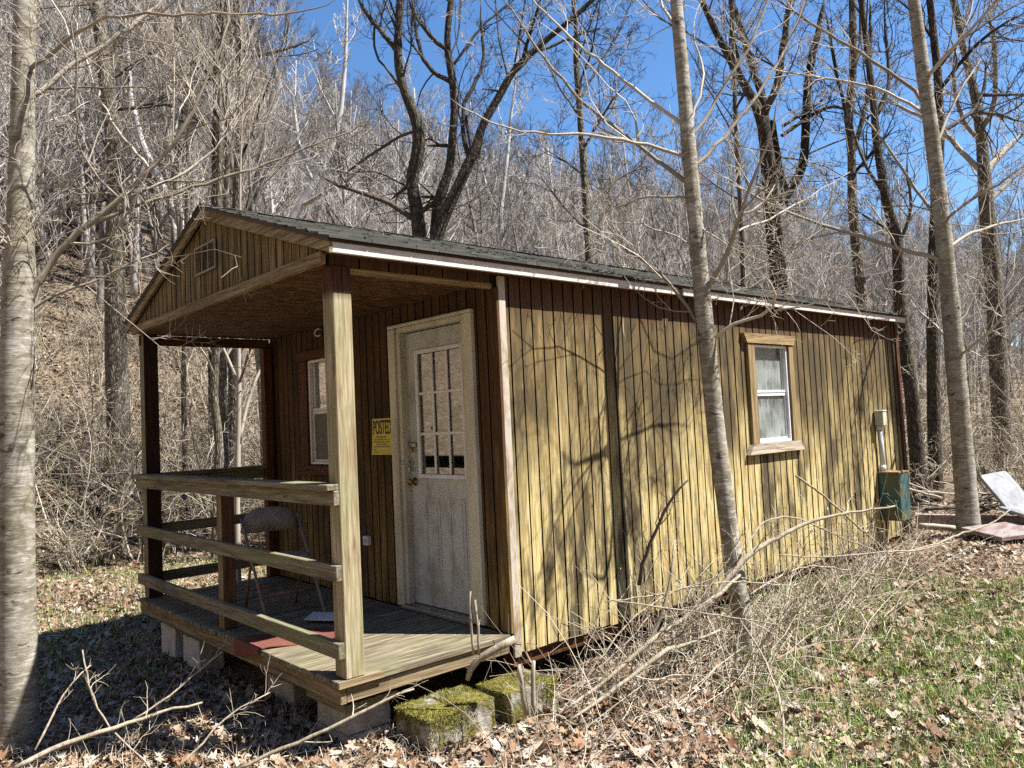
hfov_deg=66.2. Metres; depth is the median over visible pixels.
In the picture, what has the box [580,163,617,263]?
woods tree
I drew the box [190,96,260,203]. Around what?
woods tree
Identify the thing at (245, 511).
shrub
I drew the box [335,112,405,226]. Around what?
woods tree
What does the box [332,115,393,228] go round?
woods tree
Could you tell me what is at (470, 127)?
woods tree
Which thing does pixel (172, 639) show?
concrete block
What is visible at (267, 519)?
folding chair
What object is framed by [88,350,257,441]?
shrub
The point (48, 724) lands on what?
fallen stick
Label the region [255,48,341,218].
woods tree
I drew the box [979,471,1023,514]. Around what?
plastic tabletop
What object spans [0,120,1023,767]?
ground
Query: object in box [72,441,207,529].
shrub
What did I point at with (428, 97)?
woods tree
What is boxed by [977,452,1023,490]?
shrub
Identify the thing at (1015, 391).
shrub
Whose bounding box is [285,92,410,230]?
woods tree
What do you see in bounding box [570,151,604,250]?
woods tree
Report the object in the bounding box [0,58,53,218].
woods tree
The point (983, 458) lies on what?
shrub
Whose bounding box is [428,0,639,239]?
bare tree
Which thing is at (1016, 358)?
woods tree
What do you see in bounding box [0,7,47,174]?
woods tree
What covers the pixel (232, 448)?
shrub
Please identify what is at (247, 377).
shrub
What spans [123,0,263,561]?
bare tree
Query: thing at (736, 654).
branch
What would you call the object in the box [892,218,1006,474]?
woods tree
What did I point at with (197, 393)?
shrub
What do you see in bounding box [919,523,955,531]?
white log
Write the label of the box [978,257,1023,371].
woods tree
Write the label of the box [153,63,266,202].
woods tree
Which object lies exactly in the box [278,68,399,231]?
woods tree
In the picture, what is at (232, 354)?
bare tree
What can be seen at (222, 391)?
bare tree
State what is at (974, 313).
woods tree
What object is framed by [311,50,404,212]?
woods tree
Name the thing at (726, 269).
woods tree
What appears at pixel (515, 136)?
woods tree
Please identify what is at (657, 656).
branch
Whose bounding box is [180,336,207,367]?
shrub
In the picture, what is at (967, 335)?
woods tree
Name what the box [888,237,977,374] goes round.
woods tree
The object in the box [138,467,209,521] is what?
shrub
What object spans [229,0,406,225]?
sycamore tree
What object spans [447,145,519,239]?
woods tree
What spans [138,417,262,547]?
shrub
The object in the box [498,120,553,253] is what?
woods tree
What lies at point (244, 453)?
shrub
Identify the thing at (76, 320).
shrub
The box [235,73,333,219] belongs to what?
woods tree
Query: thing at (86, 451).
shrub
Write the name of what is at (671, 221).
woods tree
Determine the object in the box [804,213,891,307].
woods tree
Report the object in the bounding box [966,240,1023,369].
woods tree
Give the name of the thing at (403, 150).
woods tree
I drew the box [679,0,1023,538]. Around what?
young tree
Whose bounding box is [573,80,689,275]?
woods tree
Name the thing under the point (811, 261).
woods tree
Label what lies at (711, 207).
woods tree
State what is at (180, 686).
fallen stick
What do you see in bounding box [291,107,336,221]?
woods tree
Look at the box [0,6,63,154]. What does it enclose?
woods tree
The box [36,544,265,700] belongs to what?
grass sprigs
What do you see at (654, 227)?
woods tree
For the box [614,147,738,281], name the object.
woods tree
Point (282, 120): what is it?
woods tree
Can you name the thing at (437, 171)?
woods tree
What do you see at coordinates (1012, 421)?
shrub
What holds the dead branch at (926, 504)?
on the ground at (236, 668)
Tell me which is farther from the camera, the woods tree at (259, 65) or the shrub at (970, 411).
the woods tree at (259, 65)
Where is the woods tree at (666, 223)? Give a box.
[632,170,691,276]
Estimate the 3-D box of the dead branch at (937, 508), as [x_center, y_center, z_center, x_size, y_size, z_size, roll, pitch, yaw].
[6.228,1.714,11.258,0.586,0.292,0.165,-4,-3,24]
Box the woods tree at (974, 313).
[925,224,1023,446]
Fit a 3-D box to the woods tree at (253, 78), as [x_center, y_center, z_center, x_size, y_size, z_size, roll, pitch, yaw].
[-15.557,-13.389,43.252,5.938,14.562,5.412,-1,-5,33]
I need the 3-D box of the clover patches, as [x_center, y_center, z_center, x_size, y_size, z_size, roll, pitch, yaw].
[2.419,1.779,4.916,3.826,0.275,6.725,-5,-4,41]
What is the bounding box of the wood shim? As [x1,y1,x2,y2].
[306,689,397,713]
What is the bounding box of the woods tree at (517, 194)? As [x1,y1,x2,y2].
[506,164,538,246]
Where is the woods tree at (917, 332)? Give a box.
[882,239,926,418]
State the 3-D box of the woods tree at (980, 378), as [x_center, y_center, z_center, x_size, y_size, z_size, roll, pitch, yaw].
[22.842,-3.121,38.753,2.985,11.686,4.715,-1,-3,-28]
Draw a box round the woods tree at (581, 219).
[527,194,620,264]
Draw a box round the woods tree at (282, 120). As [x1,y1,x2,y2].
[251,65,316,213]
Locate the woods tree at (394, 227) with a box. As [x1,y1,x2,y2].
[347,150,432,234]
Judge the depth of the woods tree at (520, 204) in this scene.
43.34 m
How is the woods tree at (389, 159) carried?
on the ground at (236, 668)
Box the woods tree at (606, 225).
[573,178,642,265]
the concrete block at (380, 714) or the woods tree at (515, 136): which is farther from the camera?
the woods tree at (515, 136)
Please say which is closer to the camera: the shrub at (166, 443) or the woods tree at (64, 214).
the shrub at (166, 443)
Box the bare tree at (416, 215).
[304,0,498,238]
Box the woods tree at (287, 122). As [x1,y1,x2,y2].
[254,78,306,215]
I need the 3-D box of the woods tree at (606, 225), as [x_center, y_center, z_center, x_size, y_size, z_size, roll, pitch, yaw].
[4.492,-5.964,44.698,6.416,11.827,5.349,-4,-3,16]
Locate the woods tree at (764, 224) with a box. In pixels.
[731,185,820,283]
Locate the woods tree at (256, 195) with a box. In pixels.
[123,0,340,374]
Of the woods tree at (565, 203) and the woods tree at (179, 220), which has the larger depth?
the woods tree at (565, 203)
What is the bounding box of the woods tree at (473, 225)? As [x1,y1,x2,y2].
[405,91,543,252]
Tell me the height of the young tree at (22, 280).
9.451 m
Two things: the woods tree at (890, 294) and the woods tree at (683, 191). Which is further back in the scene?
the woods tree at (890, 294)
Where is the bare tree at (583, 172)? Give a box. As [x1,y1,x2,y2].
[498,0,676,262]
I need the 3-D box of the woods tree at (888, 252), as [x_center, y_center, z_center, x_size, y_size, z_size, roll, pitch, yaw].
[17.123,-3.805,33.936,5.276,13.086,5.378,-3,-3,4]
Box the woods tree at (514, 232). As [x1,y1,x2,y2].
[466,163,572,256]
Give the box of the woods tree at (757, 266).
[718,214,820,294]
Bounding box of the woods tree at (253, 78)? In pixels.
[229,25,279,201]
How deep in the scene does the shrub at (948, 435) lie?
19.22 m
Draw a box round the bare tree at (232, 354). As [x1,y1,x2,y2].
[176,0,307,513]
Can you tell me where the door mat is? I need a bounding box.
[234,626,334,655]
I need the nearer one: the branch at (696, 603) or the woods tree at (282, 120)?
the branch at (696, 603)
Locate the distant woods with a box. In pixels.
[0,0,1023,402]
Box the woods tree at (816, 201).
[787,174,870,303]
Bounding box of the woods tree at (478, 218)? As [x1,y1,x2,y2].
[435,155,514,247]
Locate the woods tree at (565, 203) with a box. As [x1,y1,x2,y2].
[508,160,596,260]
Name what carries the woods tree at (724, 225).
on the ground at (236, 668)
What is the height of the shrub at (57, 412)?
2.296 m
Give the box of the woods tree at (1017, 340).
[1010,315,1023,367]
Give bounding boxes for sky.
[117,0,1023,346]
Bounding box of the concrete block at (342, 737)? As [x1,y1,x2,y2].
[317,721,389,744]
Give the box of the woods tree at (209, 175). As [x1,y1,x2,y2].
[196,96,256,204]
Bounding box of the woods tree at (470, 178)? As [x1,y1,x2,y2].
[408,137,510,245]
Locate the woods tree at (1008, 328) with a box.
[963,257,1023,436]
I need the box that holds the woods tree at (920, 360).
[909,251,968,432]
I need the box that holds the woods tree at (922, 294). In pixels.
[869,215,986,402]
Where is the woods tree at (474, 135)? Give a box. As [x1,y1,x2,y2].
[443,86,503,214]
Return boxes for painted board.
[961,521,1023,540]
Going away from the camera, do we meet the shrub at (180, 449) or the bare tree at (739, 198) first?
the bare tree at (739, 198)
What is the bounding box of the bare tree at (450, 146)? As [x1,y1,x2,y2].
[367,0,551,233]
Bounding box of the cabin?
[123,203,912,705]
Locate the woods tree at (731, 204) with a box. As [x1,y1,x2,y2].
[702,148,786,286]
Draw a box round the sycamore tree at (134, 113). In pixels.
[120,0,246,227]
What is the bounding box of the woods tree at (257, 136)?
[139,0,309,405]
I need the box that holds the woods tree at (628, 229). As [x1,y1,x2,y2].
[603,194,655,266]
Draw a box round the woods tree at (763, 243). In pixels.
[712,189,852,294]
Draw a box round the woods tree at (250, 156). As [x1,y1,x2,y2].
[174,66,331,216]
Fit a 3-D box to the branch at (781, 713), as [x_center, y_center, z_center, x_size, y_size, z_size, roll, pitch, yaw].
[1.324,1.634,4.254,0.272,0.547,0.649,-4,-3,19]
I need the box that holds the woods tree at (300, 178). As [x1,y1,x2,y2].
[243,84,329,220]
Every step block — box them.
[394,696,462,756]
[427,683,495,743]
[476,668,559,727]
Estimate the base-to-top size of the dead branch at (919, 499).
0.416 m
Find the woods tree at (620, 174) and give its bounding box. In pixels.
[601,145,648,245]
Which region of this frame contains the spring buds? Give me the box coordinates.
[620,467,1004,704]
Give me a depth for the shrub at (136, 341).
21.17 m
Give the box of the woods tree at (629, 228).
[593,174,681,274]
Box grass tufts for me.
[694,568,1023,767]
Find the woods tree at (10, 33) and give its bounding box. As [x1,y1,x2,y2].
[0,0,45,187]
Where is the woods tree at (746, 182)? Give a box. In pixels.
[721,116,879,295]
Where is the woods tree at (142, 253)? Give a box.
[50,4,156,274]
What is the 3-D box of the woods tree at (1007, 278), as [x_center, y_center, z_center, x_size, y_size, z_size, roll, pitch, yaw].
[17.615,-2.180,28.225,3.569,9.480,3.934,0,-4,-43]
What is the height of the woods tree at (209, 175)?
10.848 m
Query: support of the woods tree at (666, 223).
on the ground at (236, 668)
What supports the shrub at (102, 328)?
on the ground at (236, 668)
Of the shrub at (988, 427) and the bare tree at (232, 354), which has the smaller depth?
the bare tree at (232, 354)
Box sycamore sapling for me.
[130,0,338,580]
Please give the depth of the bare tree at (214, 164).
15.94 m
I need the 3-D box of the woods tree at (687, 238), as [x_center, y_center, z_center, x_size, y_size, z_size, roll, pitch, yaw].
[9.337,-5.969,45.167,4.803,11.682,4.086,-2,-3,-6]
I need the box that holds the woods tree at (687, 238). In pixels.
[643,182,705,276]
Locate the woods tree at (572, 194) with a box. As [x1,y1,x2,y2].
[551,144,621,258]
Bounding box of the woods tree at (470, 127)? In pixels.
[394,107,479,239]
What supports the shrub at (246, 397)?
on the ground at (236, 668)
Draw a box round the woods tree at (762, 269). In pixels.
[677,178,791,287]
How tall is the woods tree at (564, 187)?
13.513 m
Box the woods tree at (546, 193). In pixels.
[510,122,595,260]
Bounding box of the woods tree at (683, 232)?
[645,188,737,276]
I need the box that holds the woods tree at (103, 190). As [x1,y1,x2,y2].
[35,0,158,313]
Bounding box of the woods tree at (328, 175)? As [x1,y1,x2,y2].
[295,111,374,227]
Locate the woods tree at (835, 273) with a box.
[800,221,855,302]
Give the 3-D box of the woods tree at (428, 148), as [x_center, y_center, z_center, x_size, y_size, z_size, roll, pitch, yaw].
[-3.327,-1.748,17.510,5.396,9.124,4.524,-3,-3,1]
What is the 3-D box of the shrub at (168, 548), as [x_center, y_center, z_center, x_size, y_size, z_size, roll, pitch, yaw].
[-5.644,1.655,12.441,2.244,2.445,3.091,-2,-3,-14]
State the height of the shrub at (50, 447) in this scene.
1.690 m
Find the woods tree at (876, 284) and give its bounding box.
[834,253,916,310]
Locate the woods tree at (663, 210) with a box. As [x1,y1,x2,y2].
[641,186,684,268]
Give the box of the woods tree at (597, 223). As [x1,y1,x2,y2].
[562,184,622,263]
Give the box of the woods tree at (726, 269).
[671,125,768,286]
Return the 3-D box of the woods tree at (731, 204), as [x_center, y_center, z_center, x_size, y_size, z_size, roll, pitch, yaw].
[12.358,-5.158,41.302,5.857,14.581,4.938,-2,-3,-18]
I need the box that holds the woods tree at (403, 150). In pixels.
[393,137,511,248]
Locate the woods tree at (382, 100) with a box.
[367,73,438,234]
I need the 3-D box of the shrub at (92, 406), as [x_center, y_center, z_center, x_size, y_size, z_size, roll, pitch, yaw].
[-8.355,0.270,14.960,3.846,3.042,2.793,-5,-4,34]
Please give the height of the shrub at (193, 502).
3.188 m
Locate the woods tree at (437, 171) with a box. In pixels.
[424,133,465,237]
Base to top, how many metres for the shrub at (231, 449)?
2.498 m
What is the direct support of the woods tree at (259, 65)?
on the ground at (236, 668)
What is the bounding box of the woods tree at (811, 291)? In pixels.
[788,247,851,302]
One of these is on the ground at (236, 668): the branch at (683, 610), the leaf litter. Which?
the leaf litter
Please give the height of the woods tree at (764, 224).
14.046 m
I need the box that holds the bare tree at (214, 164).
[126,0,337,468]
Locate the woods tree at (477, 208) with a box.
[420,155,513,245]
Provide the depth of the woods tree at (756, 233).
37.91 m
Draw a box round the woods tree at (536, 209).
[494,171,593,258]
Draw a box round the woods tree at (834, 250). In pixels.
[778,166,891,304]
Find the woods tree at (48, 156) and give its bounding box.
[0,24,97,203]
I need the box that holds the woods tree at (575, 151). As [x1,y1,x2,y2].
[549,135,618,255]
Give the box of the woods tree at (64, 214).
[37,23,73,216]
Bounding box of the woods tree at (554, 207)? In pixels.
[482,124,599,259]
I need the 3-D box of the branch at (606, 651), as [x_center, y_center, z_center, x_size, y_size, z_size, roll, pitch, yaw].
[0.838,1.553,4.986,1.394,0.815,0.280,-2,-3,-20]
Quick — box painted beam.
[916,514,1023,524]
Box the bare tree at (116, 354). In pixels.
[36,0,199,504]
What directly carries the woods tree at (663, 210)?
on the ground at (236, 668)
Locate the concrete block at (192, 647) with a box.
[183,633,223,673]
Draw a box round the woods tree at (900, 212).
[833,154,940,343]
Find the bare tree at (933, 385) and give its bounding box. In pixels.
[875,0,1023,501]
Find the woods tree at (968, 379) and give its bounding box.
[954,240,1012,410]
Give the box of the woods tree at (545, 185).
[516,134,575,253]
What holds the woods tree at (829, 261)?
on the ground at (236, 668)
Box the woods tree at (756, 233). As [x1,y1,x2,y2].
[715,171,811,293]
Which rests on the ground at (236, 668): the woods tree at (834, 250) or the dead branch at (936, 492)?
the woods tree at (834, 250)
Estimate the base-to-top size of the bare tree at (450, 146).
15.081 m
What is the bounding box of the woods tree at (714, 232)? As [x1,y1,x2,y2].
[677,204,762,282]
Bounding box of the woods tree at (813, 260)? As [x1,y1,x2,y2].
[748,204,909,315]
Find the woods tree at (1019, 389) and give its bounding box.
[1001,261,1023,409]
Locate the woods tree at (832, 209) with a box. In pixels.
[811,206,869,301]
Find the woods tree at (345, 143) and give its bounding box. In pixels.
[295,80,400,230]
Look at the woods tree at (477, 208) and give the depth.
43.48 m
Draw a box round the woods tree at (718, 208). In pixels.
[701,179,751,278]
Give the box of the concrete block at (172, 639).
[161,622,185,659]
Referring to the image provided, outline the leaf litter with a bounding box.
[0,466,1023,767]
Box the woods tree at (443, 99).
[423,82,501,241]
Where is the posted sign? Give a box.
[372,418,391,454]
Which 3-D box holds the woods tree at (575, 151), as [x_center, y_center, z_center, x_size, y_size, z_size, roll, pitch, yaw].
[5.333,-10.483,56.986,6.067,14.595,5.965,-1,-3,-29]
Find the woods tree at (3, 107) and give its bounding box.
[0,18,8,158]
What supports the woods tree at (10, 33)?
on the ground at (236, 668)
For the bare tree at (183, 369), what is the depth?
12.98 m
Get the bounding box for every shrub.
[0,242,94,326]
[34,289,174,445]
[34,299,97,365]
[34,302,53,328]
[34,327,80,391]
[34,341,139,425]
[34,355,103,387]
[34,371,262,570]
[34,389,105,478]
[34,426,82,491]
[34,427,65,478]
[35,255,80,325]
[35,300,75,349]
[35,318,140,464]
[35,320,174,440]
[35,359,77,493]
[35,369,103,454]
[35,371,163,518]
[35,377,91,436]
[35,383,95,454]
[35,403,106,517]
[35,415,177,562]
[35,425,61,558]
[35,491,127,572]
[36,232,67,302]
[36,346,258,485]
[36,522,109,572]
[37,401,258,498]
[41,349,258,468]
[46,285,103,344]
[46,333,104,368]
[51,382,262,562]
[51,427,140,489]
[52,406,168,511]
[57,340,131,383]
[63,450,132,498]
[66,339,130,380]
[72,297,128,345]
[72,371,264,550]
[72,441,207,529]
[74,414,211,554]
[78,293,103,323]
[78,296,127,334]
[81,241,150,312]
[87,424,240,554]
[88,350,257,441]
[100,326,174,384]
[103,306,158,351]
[103,337,205,429]
[105,395,257,517]
[121,399,212,471]
[127,338,202,402]
[130,350,258,441]
[131,347,243,409]
[132,399,203,452]
[132,421,175,453]
[136,420,259,494]
[137,417,257,547]
[138,388,258,511]
[138,395,168,417]
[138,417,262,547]
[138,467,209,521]
[158,347,254,399]
[158,361,207,408]
[162,336,245,389]
[165,360,253,455]
[166,428,263,538]
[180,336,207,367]
[186,375,259,463]
[188,349,256,406]
[189,381,259,463]
[190,415,263,505]
[192,367,258,423]
[192,406,261,507]
[198,403,259,465]
[199,497,263,539]
[200,384,259,465]
[200,425,258,465]
[227,351,256,399]
[240,498,265,547]
[242,439,259,465]
[243,391,258,421]
[901,341,989,479]
[901,358,1023,473]
[902,354,1010,459]
[902,376,989,468]
[903,333,1018,478]
[903,404,949,481]
[904,364,1023,465]
[906,359,988,442]
[907,396,987,475]
[907,433,979,505]
[920,383,991,476]
[922,398,985,459]
[923,403,1023,477]
[930,429,1023,498]
[942,387,1014,449]
[942,423,1022,478]
[943,352,1023,476]
[944,395,1023,452]
[968,352,1023,480]
[968,356,1023,452]
[969,350,1023,445]
[969,350,1023,480]
[970,383,1022,451]
[971,368,1023,435]
[972,422,1023,477]
[977,394,1023,488]
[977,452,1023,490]
[978,385,1023,454]
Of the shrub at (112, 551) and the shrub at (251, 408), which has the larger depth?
the shrub at (251, 408)
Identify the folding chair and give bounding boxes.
[240,506,325,615]
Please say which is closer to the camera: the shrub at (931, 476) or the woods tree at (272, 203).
the shrub at (931, 476)
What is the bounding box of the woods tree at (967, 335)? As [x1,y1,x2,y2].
[940,271,984,383]
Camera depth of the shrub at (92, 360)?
19.00 m
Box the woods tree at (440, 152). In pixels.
[387,116,466,232]
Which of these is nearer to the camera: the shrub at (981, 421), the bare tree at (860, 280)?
the bare tree at (860, 280)
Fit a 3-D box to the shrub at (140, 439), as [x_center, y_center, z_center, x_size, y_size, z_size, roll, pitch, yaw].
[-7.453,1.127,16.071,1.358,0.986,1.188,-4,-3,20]
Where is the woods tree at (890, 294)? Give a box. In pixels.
[838,175,928,348]
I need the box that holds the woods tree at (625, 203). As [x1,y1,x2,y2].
[595,149,719,272]
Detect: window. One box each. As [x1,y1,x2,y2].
[294,348,328,474]
[740,332,804,454]
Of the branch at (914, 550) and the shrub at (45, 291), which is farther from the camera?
the shrub at (45, 291)
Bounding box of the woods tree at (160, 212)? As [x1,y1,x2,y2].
[157,188,163,228]
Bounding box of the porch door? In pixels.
[387,308,486,625]
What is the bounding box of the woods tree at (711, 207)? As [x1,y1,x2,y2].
[691,193,731,273]
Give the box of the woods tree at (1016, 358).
[1007,328,1023,382]
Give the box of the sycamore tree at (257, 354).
[193,40,288,464]
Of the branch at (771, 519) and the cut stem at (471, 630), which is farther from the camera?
the branch at (771, 519)
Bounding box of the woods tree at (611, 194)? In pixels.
[589,154,689,275]
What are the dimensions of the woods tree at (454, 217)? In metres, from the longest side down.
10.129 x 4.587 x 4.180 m
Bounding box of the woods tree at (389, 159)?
[378,114,425,224]
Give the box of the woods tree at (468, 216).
[447,171,505,245]
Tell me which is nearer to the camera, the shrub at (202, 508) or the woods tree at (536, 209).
the shrub at (202, 508)
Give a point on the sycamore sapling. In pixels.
(239, 423)
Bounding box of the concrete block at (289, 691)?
[268,672,317,706]
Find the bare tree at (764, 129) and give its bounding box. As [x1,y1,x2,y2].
[642,0,905,292]
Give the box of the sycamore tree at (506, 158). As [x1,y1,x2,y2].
[448,44,564,248]
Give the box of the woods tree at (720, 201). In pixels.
[655,121,753,279]
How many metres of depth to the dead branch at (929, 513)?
10.27 m
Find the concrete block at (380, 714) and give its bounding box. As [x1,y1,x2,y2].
[318,700,390,735]
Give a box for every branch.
[550,601,657,700]
[554,553,729,719]
[564,566,740,710]
[569,615,741,720]
[605,563,779,602]
[610,594,779,644]
[636,540,688,660]
[637,479,688,585]
[654,516,753,665]
[664,493,895,645]
[707,589,772,677]
[731,620,784,759]
[744,498,888,554]
[749,535,890,595]
[780,530,955,557]
[795,475,923,575]
[894,509,1010,554]
[909,482,933,493]
[909,488,941,504]
[910,465,953,494]
[910,486,933,504]
[911,484,948,515]
[913,505,954,516]
[924,498,954,511]
[938,486,990,511]
[978,498,998,508]
[979,459,1023,501]
[980,488,1001,513]
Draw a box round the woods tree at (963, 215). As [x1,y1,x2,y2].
[910,209,1020,364]
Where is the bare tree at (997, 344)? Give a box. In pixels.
[858,0,1023,478]
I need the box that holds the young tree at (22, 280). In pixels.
[0,0,391,751]
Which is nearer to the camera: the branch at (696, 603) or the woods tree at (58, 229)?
the branch at (696, 603)
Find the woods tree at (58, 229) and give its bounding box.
[36,0,116,249]
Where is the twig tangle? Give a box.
[398,472,1003,767]
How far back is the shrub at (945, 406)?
26.27 m
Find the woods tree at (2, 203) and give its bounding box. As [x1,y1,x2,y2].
[0,1,49,225]
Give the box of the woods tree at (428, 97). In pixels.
[347,52,478,241]
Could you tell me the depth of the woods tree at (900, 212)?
33.37 m
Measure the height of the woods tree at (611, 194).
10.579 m
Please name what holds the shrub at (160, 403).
on the ground at (236, 668)
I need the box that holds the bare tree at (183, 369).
[122,0,301,533]
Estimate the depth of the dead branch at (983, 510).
10.35 m
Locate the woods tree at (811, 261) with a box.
[719,139,835,298]
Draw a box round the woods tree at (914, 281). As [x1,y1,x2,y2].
[871,207,972,386]
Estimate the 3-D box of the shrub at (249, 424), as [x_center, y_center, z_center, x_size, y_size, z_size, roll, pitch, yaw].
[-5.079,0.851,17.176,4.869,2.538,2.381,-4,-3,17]
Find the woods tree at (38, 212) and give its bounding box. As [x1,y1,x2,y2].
[0,181,75,297]
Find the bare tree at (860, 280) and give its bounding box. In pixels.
[789,0,945,306]
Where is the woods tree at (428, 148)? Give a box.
[317,114,474,244]
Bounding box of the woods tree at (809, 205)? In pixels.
[754,154,847,300]
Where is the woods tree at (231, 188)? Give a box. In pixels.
[183,25,322,214]
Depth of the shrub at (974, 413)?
21.78 m
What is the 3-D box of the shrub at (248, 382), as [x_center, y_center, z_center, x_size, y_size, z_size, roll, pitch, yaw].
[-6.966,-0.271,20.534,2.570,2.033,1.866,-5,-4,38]
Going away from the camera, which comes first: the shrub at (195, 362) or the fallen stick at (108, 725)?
the fallen stick at (108, 725)
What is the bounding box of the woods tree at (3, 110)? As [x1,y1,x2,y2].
[0,0,79,179]
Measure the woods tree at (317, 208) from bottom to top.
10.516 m
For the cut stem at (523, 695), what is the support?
on the ground at (236, 668)
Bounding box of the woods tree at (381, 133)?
[356,126,434,234]
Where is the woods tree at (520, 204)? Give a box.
[495,145,549,252]
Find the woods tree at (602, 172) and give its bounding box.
[525,127,629,263]
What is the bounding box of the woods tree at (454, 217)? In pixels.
[362,99,514,246]
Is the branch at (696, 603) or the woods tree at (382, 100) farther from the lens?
the woods tree at (382, 100)
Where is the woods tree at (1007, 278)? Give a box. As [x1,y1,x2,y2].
[959,197,1023,360]
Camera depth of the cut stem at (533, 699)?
4.14 m
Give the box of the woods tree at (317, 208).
[264,114,367,227]
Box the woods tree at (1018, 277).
[1012,264,1023,347]
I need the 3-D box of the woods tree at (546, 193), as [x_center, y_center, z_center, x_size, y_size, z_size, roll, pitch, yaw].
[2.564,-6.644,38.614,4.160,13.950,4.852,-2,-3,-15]
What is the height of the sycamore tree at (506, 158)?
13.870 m
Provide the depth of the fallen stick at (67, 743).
3.96 m
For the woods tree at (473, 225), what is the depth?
24.39 m
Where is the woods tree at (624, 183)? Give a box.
[591,146,682,271]
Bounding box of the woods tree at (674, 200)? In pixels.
[651,162,689,257]
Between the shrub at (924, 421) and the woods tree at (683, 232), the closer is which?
the shrub at (924, 421)
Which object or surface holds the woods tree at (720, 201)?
on the ground at (236, 668)
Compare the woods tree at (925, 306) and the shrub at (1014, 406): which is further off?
the woods tree at (925, 306)
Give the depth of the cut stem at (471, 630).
4.45 m
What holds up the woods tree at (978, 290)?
on the ground at (236, 668)
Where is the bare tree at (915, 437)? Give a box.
[790,0,979,506]
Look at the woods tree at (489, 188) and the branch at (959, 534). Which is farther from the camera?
the woods tree at (489, 188)
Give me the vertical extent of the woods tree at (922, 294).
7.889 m
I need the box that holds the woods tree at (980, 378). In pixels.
[940,205,1017,433]
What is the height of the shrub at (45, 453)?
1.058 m
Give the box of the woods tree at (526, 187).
[470,120,565,254]
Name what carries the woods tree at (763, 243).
on the ground at (236, 668)
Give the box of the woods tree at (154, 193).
[147,44,183,244]
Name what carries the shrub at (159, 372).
on the ground at (236, 668)
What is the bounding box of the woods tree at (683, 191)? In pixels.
[606,67,800,288]
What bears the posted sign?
attached to the cabin
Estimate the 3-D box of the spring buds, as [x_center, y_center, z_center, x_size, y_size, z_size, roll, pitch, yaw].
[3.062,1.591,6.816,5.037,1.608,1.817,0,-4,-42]
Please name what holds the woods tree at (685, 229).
on the ground at (236, 668)
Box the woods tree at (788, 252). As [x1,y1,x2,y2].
[744,184,830,298]
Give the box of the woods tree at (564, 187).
[533,141,604,255]
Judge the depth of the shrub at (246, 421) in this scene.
17.14 m
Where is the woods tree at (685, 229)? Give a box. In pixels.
[664,186,732,268]
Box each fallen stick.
[14,681,202,767]
[34,657,101,749]
[82,650,164,767]
[132,632,232,719]
[176,658,281,767]
[236,669,427,767]
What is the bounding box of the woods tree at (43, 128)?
[0,0,104,303]
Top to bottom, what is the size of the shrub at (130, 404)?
3.004 m
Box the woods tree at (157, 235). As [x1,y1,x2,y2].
[89,31,211,273]
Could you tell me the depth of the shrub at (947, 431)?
20.46 m
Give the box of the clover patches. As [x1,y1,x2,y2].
[705,572,1023,767]
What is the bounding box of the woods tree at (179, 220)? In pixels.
[108,0,272,359]
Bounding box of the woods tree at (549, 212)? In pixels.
[482,148,612,264]
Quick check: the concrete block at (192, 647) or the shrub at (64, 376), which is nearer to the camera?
the concrete block at (192, 647)
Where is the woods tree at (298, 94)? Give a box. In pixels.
[252,50,331,203]
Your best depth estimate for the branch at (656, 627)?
5.09 m
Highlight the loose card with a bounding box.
[304,612,333,620]
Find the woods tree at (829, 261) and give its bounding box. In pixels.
[799,208,866,302]
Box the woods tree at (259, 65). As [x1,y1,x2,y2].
[235,23,284,127]
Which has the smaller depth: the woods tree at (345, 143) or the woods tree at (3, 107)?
the woods tree at (3, 107)
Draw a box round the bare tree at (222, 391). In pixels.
[96,0,300,467]
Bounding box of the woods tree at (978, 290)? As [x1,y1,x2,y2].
[954,208,1023,411]
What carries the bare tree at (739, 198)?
on the ground at (236, 668)
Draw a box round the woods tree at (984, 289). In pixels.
[955,214,1023,369]
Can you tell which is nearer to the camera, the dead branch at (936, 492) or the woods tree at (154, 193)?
the dead branch at (936, 492)
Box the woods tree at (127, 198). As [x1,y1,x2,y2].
[84,105,162,258]
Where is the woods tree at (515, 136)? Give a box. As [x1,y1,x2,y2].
[450,120,533,250]
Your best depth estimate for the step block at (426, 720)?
4.42 m
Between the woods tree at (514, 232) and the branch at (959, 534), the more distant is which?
the woods tree at (514, 232)
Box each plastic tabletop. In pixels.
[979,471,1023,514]
[999,505,1023,516]
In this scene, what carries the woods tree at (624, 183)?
on the ground at (236, 668)
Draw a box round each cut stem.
[465,636,516,680]
[468,591,474,655]
[474,600,479,654]
[505,664,529,715]
[517,652,535,715]
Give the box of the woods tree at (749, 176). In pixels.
[681,127,782,282]
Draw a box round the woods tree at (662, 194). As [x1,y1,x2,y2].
[635,161,676,251]
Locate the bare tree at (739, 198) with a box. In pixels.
[641,0,773,285]
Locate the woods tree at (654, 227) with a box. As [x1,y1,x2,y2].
[594,92,711,279]
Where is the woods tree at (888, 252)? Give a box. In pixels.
[838,151,966,332]
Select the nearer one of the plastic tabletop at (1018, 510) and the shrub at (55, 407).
the plastic tabletop at (1018, 510)
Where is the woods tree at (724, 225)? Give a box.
[691,208,764,283]
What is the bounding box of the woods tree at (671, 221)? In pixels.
[643,166,708,274]
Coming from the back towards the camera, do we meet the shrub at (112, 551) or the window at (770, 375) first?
the shrub at (112, 551)
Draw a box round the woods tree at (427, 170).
[401,133,458,222]
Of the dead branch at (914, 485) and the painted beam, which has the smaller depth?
the painted beam
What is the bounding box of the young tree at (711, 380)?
[441,0,926,656]

